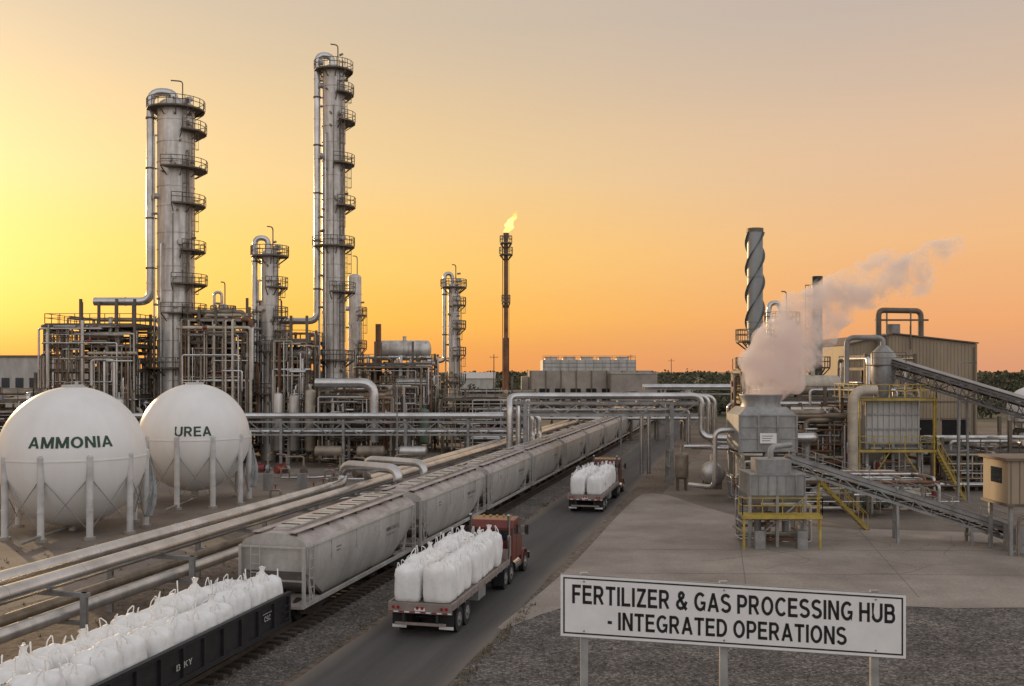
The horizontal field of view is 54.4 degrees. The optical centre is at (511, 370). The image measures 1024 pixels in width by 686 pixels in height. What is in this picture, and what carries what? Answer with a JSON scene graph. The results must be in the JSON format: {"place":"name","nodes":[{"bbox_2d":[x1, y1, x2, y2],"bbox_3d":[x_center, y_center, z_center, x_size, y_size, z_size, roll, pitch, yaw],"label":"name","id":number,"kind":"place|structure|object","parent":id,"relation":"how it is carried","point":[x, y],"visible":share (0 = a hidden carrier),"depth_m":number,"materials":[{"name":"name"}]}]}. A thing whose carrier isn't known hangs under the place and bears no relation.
{"place":"outdoors","nodes":[
{"label":"outdoors","id":0,"kind":"place"},
{"bbox_2d":[0,355,90,406],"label":"plant building","id":1,"kind":"structure","parent":0,"point":[17,371],"depth_m":150.00,"materials":[{"name":"grey metal"}]},
{"bbox_2d":[0,446,506,610],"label":"yard pavement","id":2,"kind":"structure","parent":0,"point":[112,527],"depth_m":69.87,"materials":[{"name":"concrete"}]},
{"bbox_2d":[0,372,68,431],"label":"process unit structure","id":3,"kind":"object","parent":2,"relation":"on","point":[7,396],"visible":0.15,"depth_m":105.13,"materials":[{"name":"metal"}]},
{"bbox_2d":[0,376,156,545],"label":"storage sphere","id":4,"kind":"object","parent":2,"relation":"on","point":[73,457],"visible":1,"depth_m":62.73,"materials":[{"name":"white paint"}]},
{"bbox_2d":[38,299,156,423],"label":"process unit structure","id":5,"kind":"object","parent":2,"relation":"on","point":[116,360],"visible":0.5,"depth_m":113.88,"materials":[{"name":"metal"}]},
{"bbox_2d":[93,80,207,403],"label":"distillation column","id":6,"kind":"structure","parent":2,"relation":"on","point":[178,134],"depth_m":118.25,"materials":[{"name":"metal"}]},
{"bbox_2d":[137,376,257,510],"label":"storage sphere","id":7,"kind":"object","parent":2,"relation":"on","point":[198,435],"visible":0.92,"depth_m":76.93,"materials":[{"name":"white paint"}]},
{"bbox_2d":[176,298,261,457],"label":"process unit structure","id":8,"kind":"object","parent":2,"relation":"on","point":[228,370],"visible":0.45,"depth_m":114.13,"materials":[{"name":"metal"}]},
{"bbox_2d":[210,281,235,330],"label":"distillation column","id":9,"kind":"structure","parent":2,"relation":"on","point":[221,305],"depth_m":130.58,"materials":[{"name":"metal"}]},
{"bbox_2d":[243,226,288,460],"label":"distillation column","id":10,"kind":"structure","parent":2,"relation":"on","point":[270,256],"depth_m":117.09,"materials":[{"name":"metal"}]},
{"bbox_2d":[1,412,541,463],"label":"pipe rack","id":11,"kind":"object","parent":2,"relation":"on","point":[343,430],"visible":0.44,"depth_m":108.61,"materials":[{"name":"metal"}]},
{"bbox_2d":[273,453,295,476],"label":"process pump","id":12,"kind":"object","parent":2,"relation":"on","point":[276,469],"visible":0.77,"depth_m":99.70,"materials":[{"name":"metal"}]},
{"bbox_2d":[279,299,292,346],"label":"distillation column","id":13,"kind":"structure","parent":2,"relation":"on","point":[282,327],"depth_m":134.31,"materials":[{"name":"metal"}]},
{"bbox_2d":[270,316,324,462],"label":"process unit structure","id":14,"kind":"object","parent":2,"relation":"on","point":[297,392],"visible":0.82,"depth_m":115.52,"materials":[{"name":"metal"}]},
{"bbox_2d":[288,456,308,475],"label":"process pump","id":15,"kind":"object","parent":2,"relation":"on","point":[303,469],"visible":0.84,"depth_m":98.05,"materials":[{"name":"metal"}]},
{"bbox_2d":[279,43,355,442],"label":"distillation column","id":16,"kind":"structure","parent":2,"relation":"on","point":[336,122],"depth_m":123.77,"materials":[{"name":"metal"}]},
{"bbox_2d":[263,464,390,500],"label":"valve manifold","id":17,"kind":"object","parent":2,"relation":"on","point":[301,478],"visible":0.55,"depth_m":88.00,"materials":[{"name":"silver metal"}]},
{"bbox_2d":[313,371,426,462],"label":"process unit structure","id":18,"kind":"object","parent":2,"relation":"on","point":[367,394],"visible":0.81,"depth_m":112.99,"materials":[{"name":"metal"}]},
{"bbox_2d":[354,324,440,453],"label":"process unit structure","id":19,"kind":"object","parent":2,"relation":"on","point":[395,354],"visible":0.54,"depth_m":129.94,"materials":[{"name":"metal"}]},
{"bbox_2d":[396,382,413,465],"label":"street lamp","id":20,"kind":"object","parent":2,"relation":"on","point":[397,418],"visible":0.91,"depth_m":103.95,"materials":[{"name":"metal"}]},
{"bbox_2d":[437,376,538,452],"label":"process unit structure","id":21,"kind":"object","parent":2,"relation":"on","point":[484,402],"visible":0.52,"depth_m":127.90,"materials":[{"name":"metal"}]},
{"bbox_2d":[257,452,275,474],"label":"process pump","id":22,"kind":"object","parent":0,"point":[261,468],"visible":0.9,"depth_m":100.81,"materials":[{"name":"metal"}]},
{"bbox_2d":[335,454,352,474],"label":"process pump","id":23,"kind":"object","parent":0,"point":[349,471],"visible":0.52,"depth_m":100.72,"materials":[{"name":"metal"}]},
{"bbox_2d":[349,457,364,481],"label":"process pump","id":24,"kind":"object","parent":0,"point":[356,473],"visible":0.41,"depth_m":95.38,"materials":[{"name":"metal"}]},
{"bbox_2d":[287,411,705,685],"bbox_3d":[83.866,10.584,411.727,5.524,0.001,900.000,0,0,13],"label":"road","id":25,"kind":"structure","parent":0,"point":[383,652],"depth_m":40.69,"materials":[{"name":"grey asphalt"}]},
{"bbox_2d":[388,513,529,631],"bbox_3d":[-1.904,8.908,46.842,3.040,3.384,15.360,0,0,13],"label":"flatbed truck","id":26,"kind":"object","parent":25,"relation":"on","point":[446,579],"visible":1,"depth_m":41.79,"materials":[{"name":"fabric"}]},
{"bbox_2d":[567,455,625,511],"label":"flatbed truck","id":27,"kind":"object","parent":25,"relation":"on","point":[598,482],"visible":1,"depth_m":75.16,"materials":[{"name":"fabric"}]},
{"bbox_2d":[620,391,636,462],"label":"street lamp","id":28,"kind":"object","parent":25,"relation":"on","point":[621,428],"visible":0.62,"depth_m":104.94,"materials":[{"name":"metal"}]},
{"bbox_2d":[642,384,736,424],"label":"pipe rack","id":29,"kind":"object","parent":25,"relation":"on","point":[662,387],"visible":0.21,"depth_m":194.78,"materials":[{"name":"metal"}]},
{"bbox_2d":[0,372,1021,685],"bbox_3d":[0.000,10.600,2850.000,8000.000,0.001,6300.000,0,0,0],"label":"ground","id":30,"kind":"structure","parent":0,"point":[654,482],"depth_m":51.49,"materials":[{"name":"grey gravel"}]},
{"bbox_2d":[0,490,569,685],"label":"dry grass","id":31,"kind":"structure","parent":30,"relation":"on","point":[491,646],"depth_m":39.99,"materials":[{"name":"brown plant"}]},
{"bbox_2d":[0,400,645,643],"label":"pipeline","id":32,"kind":"object","parent":30,"relation":"on","point":[47,576],"visible":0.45,"depth_m":43.25,"materials":[{"name":"silver metal"}]},
{"bbox_2d":[345,256,366,412],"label":"distillation column","id":33,"kind":"structure","parent":30,"relation":"on","point":[353,308],"depth_m":149.13,"materials":[{"name":"metal"}]},
{"bbox_2d":[179,407,679,685],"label":"railway track","id":34,"kind":"structure","parent":30,"relation":"on","point":[343,598],"depth_m":43.82,"materials":[{"name":"metal"}]},
{"bbox_2d":[0,566,291,685],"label":"gondola railcar","id":35,"kind":"object","parent":34,"relation":"on","point":[194,629],"visible":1,"depth_m":31.52,"materials":[{"name":"black metal"}]},
{"bbox_2d":[238,491,415,619],"bbox_3d":[-8.170,8.365,47.059,3.100,3.810,14.600,0,0,13],"label":"hopper railcar","id":36,"kind":"object","parent":34,"relation":"on","point":[317,558],"visible":0.85,"depth_m":43.38,"materials":[{"name":"grey paint"}]},
{"bbox_2d":[380,466,485,553],"bbox_3d":[-4.802,8.365,61.419,3.100,3.810,14.600,0,0,13],"label":"hopper railcar","id":37,"kind":"object","parent":34,"relation":"on","point":[445,500],"visible":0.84,"depth_m":59.30,"materials":[{"name":"grey paint"}]},
{"bbox_2d":[457,449,530,514],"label":"hopper railcar","id":38,"kind":"object","parent":34,"relation":"on","point":[505,471],"visible":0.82,"depth_m":73.99,"materials":[{"name":"grey paint"}]},
{"bbox_2d":[506,437,562,491],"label":"hopper railcar","id":39,"kind":"object","parent":34,"relation":"on","point":[545,454],"visible":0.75,"depth_m":88.44,"materials":[{"name":"grey paint"}]},
{"bbox_2d":[541,429,586,473],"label":"hopper railcar","id":40,"kind":"object","parent":34,"relation":"on","point":[573,442],"visible":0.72,"depth_m":103.08,"materials":[{"name":"grey paint"}]},
{"bbox_2d":[567,422,604,460],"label":"hopper railcar","id":41,"kind":"object","parent":34,"relation":"on","point":[594,432],"visible":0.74,"depth_m":117.54,"materials":[{"name":"grey paint"}]},
{"bbox_2d":[587,417,619,450],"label":"hopper railcar","id":42,"kind":"object","parent":34,"relation":"on","point":[611,426],"visible":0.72,"depth_m":132.10,"materials":[{"name":"grey paint"}]},
{"bbox_2d":[604,416,629,441],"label":"hopper railcar","id":43,"kind":"object","parent":34,"relation":"on","point":[625,424],"visible":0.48,"depth_m":146.32,"materials":[{"name":"grey paint"}]},
{"bbox_2d":[627,420,639,431],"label":"hopper railcar","id":44,"kind":"object","parent":34,"relation":"on","point":[635,424],"visible":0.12,"depth_m":162.39,"materials":[{"name":"grey paint"}]},
{"bbox_2d":[633,406,646,429],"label":"hopper railcar","id":45,"kind":"object","parent":34,"relation":"on","point":[645,423],"visible":0.14,"depth_m":177.07,"materials":[{"name":"grey paint"}]},
{"bbox_2d":[422,264,466,439],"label":"distillation column","id":46,"kind":"structure","parent":30,"relation":"on","point":[454,360],"depth_m":149.22,"materials":[{"name":"metal"}]},
{"bbox_2d":[208,407,686,685],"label":"track bed","id":47,"kind":"object","parent":30,"relation":"on","point":[531,505],"depth_m":40.56,"materials":[{"name":"grey gravel"}]},
{"bbox_2d":[460,372,498,401],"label":"warehouse","id":48,"kind":"structure","parent":30,"relation":"on","point":[482,381],"depth_m":330.00,"materials":[{"name":"white metal"}]},
{"bbox_2d":[490,356,497,392],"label":"utility pole","id":49,"kind":"object","parent":30,"relation":"on","point":[493,357],"visible":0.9,"depth_m":329.94,"materials":[{"name":"brown"}]},
{"bbox_2d":[499,211,516,392],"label":"flare stack","id":50,"kind":"object","parent":30,"relation":"on","point":[509,227],"visible":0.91,"depth_m":164.66,"materials":[{"name":"metal"}]},
{"bbox_2d":[346,402,711,440],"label":"pipe rack","id":51,"kind":"object","parent":30,"relation":"on","point":[683,419],"visible":0.2,"depth_m":149.82,"materials":[{"name":"metal"}]},
{"bbox_2d":[521,356,657,407],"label":"cooling tower building","id":52,"kind":"structure","parent":30,"relation":"on","point":[604,374],"depth_m":255.00,"materials":[{"name":"concrete"}]},
{"bbox_2d":[156,368,1023,382],"bbox_3d":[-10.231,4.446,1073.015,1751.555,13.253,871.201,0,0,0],"label":"distant tree line","id":53,"kind":"object","parent":30,"relation":"on","point":[1006,374],"visible":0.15,"depth_m":753.48,"materials":[{"name":"green plant"}]},
{"bbox_2d":[502,392,727,484],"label":"overhead pipe bridge","id":54,"kind":"structure","parent":30,"relation":"on","point":[527,411],"depth_m":92.21,"materials":[{"name":"metal"}]},
{"bbox_2d":[311,375,1023,418],"bbox_3d":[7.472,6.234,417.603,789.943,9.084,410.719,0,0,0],"label":"distant tree line","id":55,"kind":"object","parent":30,"relation":"on","point":[1013,384],"visible":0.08,"depth_m":349.70,"materials":[{"name":"green plant"}]},
{"bbox_2d":[0,0,1023,371],"label":"sky","id":56,"kind":"structure","parent":0,"point":[876,147],"materials":[{"name":"orange"}]},
{"bbox_2d":[228,517,1023,685],"bbox_3d":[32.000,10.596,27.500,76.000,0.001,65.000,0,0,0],"label":"gravel ground","id":57,"kind":"structure","parent":0,"point":[993,653],"depth_m":36.38,"materials":[{"name":"grey gravel"}]},
{"bbox_2d":[560,572,905,685],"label":"information sign","id":58,"kind":"object","parent":57,"relation":"on","point":[723,615],"visible":1,"depth_m":25.97,"materials":[{"name":"metal"}]},
{"bbox_2d":[498,493,1023,628],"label":"concrete apron","id":59,"kind":"object","parent":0,"point":[654,536],"visible":0.66,"depth_m":55.45,"materials":[{"name":"grey concrete"}]},
{"bbox_2d":[732,442,822,549],"bbox_3d":[15.950,7.564,60.887,4.748,6.072,4.474,0,0,0],"label":"loading hopper","id":60,"kind":"object","parent":59,"relation":"on","point":[765,482],"visible":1,"depth_m":59.81,"materials":[{"name":"metal"}]},
{"bbox_2d":[795,467,869,529],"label":"access stair","id":61,"kind":"object","parent":59,"relation":"on","point":[842,505],"visible":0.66,"depth_m":66.44,"materials":[{"name":"yellow metal"}]},
{"bbox_2d":[682,529,1023,596],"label":"pavement joints","id":62,"kind":"object","parent":59,"relation":"on","point":[835,540],"visible":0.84,"depth_m":56.31,"materials":[{"name":"grey concrete"}]},
{"bbox_2d":[784,445,1006,545],"bbox_3d":[23.785,7.632,62.004,13.318,5.984,1.993,0,0,14],"label":"belt conveyor","id":63,"kind":"object","parent":59,"relation":"on","point":[846,477],"visible":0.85,"depth_m":61.62,"materials":[{"name":"metal"}]},
{"bbox_2d":[978,453,1023,555],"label":"control booth","id":64,"kind":"object","parent":59,"relation":"on","point":[1003,479],"visible":1,"depth_m":57.40,"materials":[{"name":"metal"}]},
{"bbox_2d":[763,291,801,392],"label":"scrubber column","id":65,"kind":"structure","parent":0,"point":[781,323],"depth_m":114.12,"materials":[{"name":"metal"}]},
{"bbox_2d":[663,443,1023,531],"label":"yard pavement","id":66,"kind":"structure","parent":0,"point":[718,500],"depth_m":76.45,"materials":[{"name":"concrete"}]},
{"bbox_2d":[675,445,724,490],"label":"receiver drum","id":67,"kind":"object","parent":66,"relation":"on","point":[681,464],"visible":0.8,"depth_m":84.44,"materials":[{"name":"metal"}]},
{"bbox_2d":[688,394,818,502],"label":"process cooler","id":68,"kind":"object","parent":66,"relation":"on","point":[758,425],"visible":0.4,"depth_m":78.36,"materials":[{"name":"metal"}]},
{"bbox_2d":[735,227,775,398],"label":"exhaust stack","id":69,"kind":"object","parent":66,"relation":"on","point":[755,330],"visible":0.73,"depth_m":99.33,"materials":[{"name":"metal"}]},
{"bbox_2d":[726,358,786,473],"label":"process unit structure","id":70,"kind":"object","parent":66,"relation":"on","point":[741,375],"visible":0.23,"depth_m":97.95,"materials":[{"name":"metal"}]},
{"bbox_2d":[745,386,846,491],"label":"process unit structure","id":71,"kind":"object","parent":66,"relation":"on","point":[825,420],"visible":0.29,"depth_m":84.93,"materials":[{"name":"metal"}]},
{"bbox_2d":[803,276,830,374],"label":"exhaust stack","id":72,"kind":"object","parent":66,"relation":"on","point":[816,317],"visible":0.61,"depth_m":109.47,"materials":[{"name":"metal"}]},
{"bbox_2d":[732,368,915,486],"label":"process unit structure","id":73,"kind":"object","parent":66,"relation":"on","point":[804,389],"visible":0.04,"depth_m":95.05,"materials":[{"name":"metal"}]},
{"bbox_2d":[794,470,958,515],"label":"rack","id":74,"kind":"object","parent":66,"relation":"on","point":[868,503],"visible":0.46,"depth_m":72.55,"materials":[{"name":"metal"}]},
{"bbox_2d":[837,341,923,468],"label":"process unit structure","id":75,"kind":"object","parent":66,"relation":"on","point":[865,372],"visible":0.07,"depth_m":100.08,"materials":[{"name":"metal"}]},
{"bbox_2d":[792,333,978,459],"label":"process shed","id":76,"kind":"structure","parent":66,"relation":"on","point":[944,355],"depth_m":113.00,"materials":[{"name":"beige metal"}]},
{"bbox_2d":[875,308,928,348],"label":"roof duct","id":77,"kind":"object","parent":76,"relation":"on","point":[892,328],"visible":0.89,"depth_m":112.33,"materials":[{"name":"metal"}]},
{"bbox_2d":[834,335,966,500],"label":"storage bin tower","id":78,"kind":"structure","parent":66,"relation":"on","point":[884,423],"depth_m":81.95,"materials":[{"name":"metal"}]},
{"bbox_2d":[891,358,1023,504],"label":"belt conveyor","id":79,"kind":"object","parent":66,"relation":"on","point":[955,381],"visible":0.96,"depth_m":79.24,"materials":[{"name":"metal"}]},
{"bbox_2d":[957,384,962,435],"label":"street lamp","id":80,"kind":"object","parent":66,"relation":"on","point":[957,413],"visible":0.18,"depth_m":85.95,"materials":[{"name":"metal"}]},
{"bbox_2d":[958,362,976,393],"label":"street lamp","id":81,"kind":"object","parent":66,"relation":"on","point":[959,372],"visible":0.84,"depth_m":97.96,"materials":[{"name":"metal"}]},
{"bbox_2d":[915,416,1023,490],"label":"process unit structure","id":82,"kind":"object","parent":66,"relation":"on","point":[1009,442],"visible":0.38,"depth_m":88.62,"materials":[{"name":"metal"}]},
{"bbox_2d":[1006,388,1023,434],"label":"storage sphere","id":83,"kind":"object","parent":66,"relation":"on","point":[1015,407],"visible":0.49,"depth_m":117.40,"materials":[{"name":"white paint"}]},
{"bbox_2d":[1012,417,1023,434],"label":"process unit structure","id":84,"kind":"object","parent":66,"relation":"on","point":[1016,431],"visible":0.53,"depth_m":107.48,"materials":[{"name":"metal"}]}
]}

